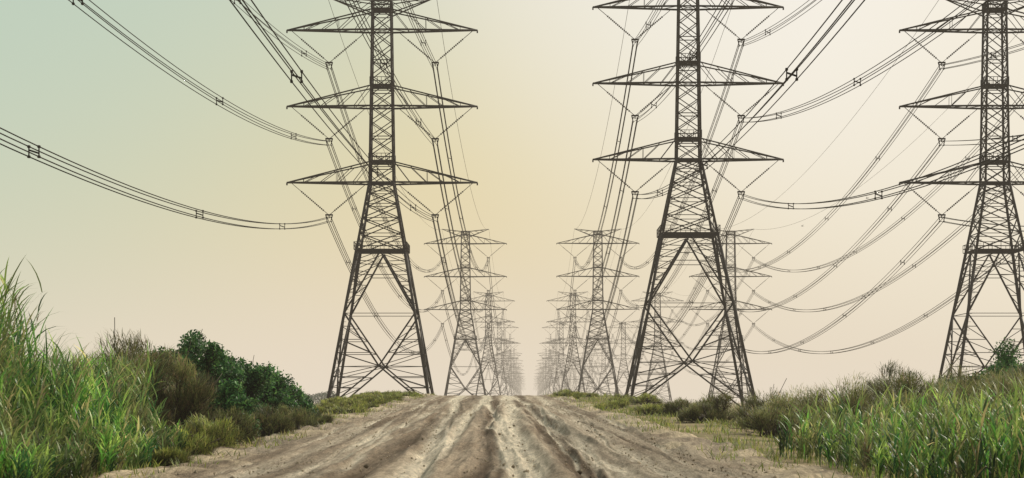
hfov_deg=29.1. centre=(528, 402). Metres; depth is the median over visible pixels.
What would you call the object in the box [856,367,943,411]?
tamarisk shrub
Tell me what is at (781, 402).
tamarisk shrub
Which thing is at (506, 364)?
transmission tower
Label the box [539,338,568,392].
transmission tower
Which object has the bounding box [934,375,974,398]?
leafy bush
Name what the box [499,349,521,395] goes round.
transmission tower
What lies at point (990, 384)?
tamarisk shrub
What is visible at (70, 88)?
sky
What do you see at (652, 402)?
scrub vegetation
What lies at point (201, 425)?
shrub
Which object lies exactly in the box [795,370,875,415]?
tamarisk shrub
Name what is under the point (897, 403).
tamarisk shrub
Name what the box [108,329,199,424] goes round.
tamarisk shrub
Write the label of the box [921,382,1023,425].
tamarisk shrub
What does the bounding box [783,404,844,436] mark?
tamarisk shrub
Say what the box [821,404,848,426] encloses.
leafy bush
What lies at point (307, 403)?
leafy bush
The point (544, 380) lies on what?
transmission tower
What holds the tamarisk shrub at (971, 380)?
on the ground at (710, 436)
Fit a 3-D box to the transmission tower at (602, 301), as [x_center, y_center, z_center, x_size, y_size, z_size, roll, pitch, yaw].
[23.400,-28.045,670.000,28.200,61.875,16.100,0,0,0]
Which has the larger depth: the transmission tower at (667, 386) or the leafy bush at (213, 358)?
the transmission tower at (667, 386)
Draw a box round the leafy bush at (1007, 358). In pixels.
[968,337,1023,385]
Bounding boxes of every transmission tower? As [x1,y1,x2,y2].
[286,0,477,398]
[424,229,506,395]
[467,292,513,395]
[480,321,518,394]
[490,338,520,395]
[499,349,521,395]
[506,357,521,394]
[508,363,523,394]
[534,371,548,394]
[535,363,553,394]
[535,367,547,394]
[537,349,562,394]
[537,357,556,393]
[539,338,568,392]
[542,321,580,393]
[546,292,597,392]
[556,229,638,396]
[562,367,577,389]
[571,357,591,389]
[578,350,601,392]
[589,340,618,394]
[592,0,783,410]
[604,321,642,393]
[631,292,682,401]
[689,229,771,402]
[899,0,1023,382]
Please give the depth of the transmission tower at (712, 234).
289.48 m
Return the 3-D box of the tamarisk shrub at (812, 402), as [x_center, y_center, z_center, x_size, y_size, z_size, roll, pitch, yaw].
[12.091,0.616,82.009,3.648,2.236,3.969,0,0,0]
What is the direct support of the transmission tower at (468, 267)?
on the ground at (710, 436)
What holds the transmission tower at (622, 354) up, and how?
on the ground at (710, 436)
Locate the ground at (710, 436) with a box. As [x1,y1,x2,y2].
[58,395,1023,477]
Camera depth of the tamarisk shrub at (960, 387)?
73.80 m
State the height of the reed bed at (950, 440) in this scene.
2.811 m
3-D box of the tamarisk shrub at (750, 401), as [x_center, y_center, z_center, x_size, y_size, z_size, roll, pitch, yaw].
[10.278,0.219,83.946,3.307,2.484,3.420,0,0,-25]
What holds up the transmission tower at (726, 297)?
on the ground at (710, 436)
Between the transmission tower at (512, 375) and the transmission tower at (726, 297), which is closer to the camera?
the transmission tower at (726, 297)
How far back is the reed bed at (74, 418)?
45.02 m
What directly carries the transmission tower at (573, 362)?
on the ground at (710, 436)
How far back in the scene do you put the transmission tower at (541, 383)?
3328.48 m
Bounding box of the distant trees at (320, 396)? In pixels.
[304,391,752,408]
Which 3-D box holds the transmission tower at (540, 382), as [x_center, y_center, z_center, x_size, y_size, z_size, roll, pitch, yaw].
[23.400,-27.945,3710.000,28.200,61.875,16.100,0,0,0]
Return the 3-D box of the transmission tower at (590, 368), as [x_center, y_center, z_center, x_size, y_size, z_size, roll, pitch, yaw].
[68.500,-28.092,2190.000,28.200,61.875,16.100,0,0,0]
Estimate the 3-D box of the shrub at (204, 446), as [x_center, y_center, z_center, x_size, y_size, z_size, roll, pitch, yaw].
[-9.183,1.110,52.974,1.747,1.043,1.716,0,0,37]
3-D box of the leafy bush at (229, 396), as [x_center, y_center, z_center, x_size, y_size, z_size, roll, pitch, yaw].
[-9.938,0.299,64.937,2.437,2.214,2.599,0,0,0]
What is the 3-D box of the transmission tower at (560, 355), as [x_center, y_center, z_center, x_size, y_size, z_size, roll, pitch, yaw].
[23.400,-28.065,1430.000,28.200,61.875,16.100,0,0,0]
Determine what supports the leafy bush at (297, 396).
on the ground at (710, 436)
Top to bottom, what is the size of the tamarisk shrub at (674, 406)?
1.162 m
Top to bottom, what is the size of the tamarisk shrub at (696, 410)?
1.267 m
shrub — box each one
[83,317,179,429]
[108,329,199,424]
[140,340,221,432]
[147,445,195,465]
[167,426,222,455]
[180,411,247,448]
[206,405,263,444]
[250,402,298,436]
[272,404,321,429]
[298,410,335,425]
[657,397,704,415]
[676,400,727,422]
[697,390,737,422]
[729,378,797,433]
[730,399,803,437]
[764,393,812,434]
[781,385,828,403]
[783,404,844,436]
[784,413,840,449]
[789,392,842,406]
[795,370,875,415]
[844,409,891,438]
[855,360,921,400]
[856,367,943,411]
[864,390,930,429]
[916,372,980,403]
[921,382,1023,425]
[935,358,1011,403]
[967,363,1023,408]
[991,365,1023,393]
[994,367,1023,407]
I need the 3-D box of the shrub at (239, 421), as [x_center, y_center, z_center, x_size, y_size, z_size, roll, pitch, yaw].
[-9.335,0.733,61.886,2.207,1.470,1.976,0,0,39]
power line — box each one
[0,0,521,391]
[537,0,1023,395]
[561,0,1023,391]
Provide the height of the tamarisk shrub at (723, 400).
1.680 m
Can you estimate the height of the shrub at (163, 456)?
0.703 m
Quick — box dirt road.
[98,394,852,477]
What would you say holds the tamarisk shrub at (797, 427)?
on the ground at (710, 436)
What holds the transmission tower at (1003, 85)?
on the ground at (710, 436)
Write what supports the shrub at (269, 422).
on the ground at (710, 436)
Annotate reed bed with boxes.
[0,255,190,477]
[773,370,1023,477]
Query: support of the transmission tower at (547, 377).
on the ground at (710, 436)
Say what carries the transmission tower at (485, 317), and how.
on the ground at (710, 436)
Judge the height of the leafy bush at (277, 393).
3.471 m
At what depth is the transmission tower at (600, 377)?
1808.69 m
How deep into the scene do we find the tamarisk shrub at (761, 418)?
73.57 m
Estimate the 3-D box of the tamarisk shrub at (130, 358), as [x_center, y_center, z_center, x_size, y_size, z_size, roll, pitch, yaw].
[-12.372,-0.514,59.919,3.798,4.103,3.866,0,0,0]
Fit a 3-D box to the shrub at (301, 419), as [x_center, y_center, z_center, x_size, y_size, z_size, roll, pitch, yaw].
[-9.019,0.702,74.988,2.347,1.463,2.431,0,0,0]
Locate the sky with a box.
[0,0,1023,401]
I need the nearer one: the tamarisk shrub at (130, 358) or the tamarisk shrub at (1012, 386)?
the tamarisk shrub at (130, 358)
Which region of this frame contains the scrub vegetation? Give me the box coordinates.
[313,388,746,424]
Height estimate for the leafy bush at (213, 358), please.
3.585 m
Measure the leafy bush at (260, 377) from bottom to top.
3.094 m
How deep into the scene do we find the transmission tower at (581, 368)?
2569.58 m
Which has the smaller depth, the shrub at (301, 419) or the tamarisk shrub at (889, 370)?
the shrub at (301, 419)
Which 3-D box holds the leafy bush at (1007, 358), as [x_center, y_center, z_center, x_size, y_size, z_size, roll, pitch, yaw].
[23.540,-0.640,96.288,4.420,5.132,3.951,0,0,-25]
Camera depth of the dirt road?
57.46 m
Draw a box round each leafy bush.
[146,329,216,430]
[160,337,245,422]
[204,378,262,440]
[221,353,275,419]
[238,357,296,413]
[261,373,305,412]
[299,389,323,416]
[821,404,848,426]
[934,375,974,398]
[968,337,1023,385]
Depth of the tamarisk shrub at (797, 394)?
94.70 m
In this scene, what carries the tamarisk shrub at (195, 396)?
on the ground at (710, 436)
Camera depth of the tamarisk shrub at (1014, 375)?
83.97 m
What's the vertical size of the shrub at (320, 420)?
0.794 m
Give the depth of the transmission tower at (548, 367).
2188.61 m
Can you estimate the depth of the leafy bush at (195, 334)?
70.10 m
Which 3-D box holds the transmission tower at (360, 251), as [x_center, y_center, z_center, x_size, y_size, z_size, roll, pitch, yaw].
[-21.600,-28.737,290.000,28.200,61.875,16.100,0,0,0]
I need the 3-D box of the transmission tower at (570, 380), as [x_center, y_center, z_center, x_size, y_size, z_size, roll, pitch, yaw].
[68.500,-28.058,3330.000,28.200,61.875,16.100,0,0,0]
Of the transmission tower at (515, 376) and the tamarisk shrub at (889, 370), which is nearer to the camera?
the tamarisk shrub at (889, 370)
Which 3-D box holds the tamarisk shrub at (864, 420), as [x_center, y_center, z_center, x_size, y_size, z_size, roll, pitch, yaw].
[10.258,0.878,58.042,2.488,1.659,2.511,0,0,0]

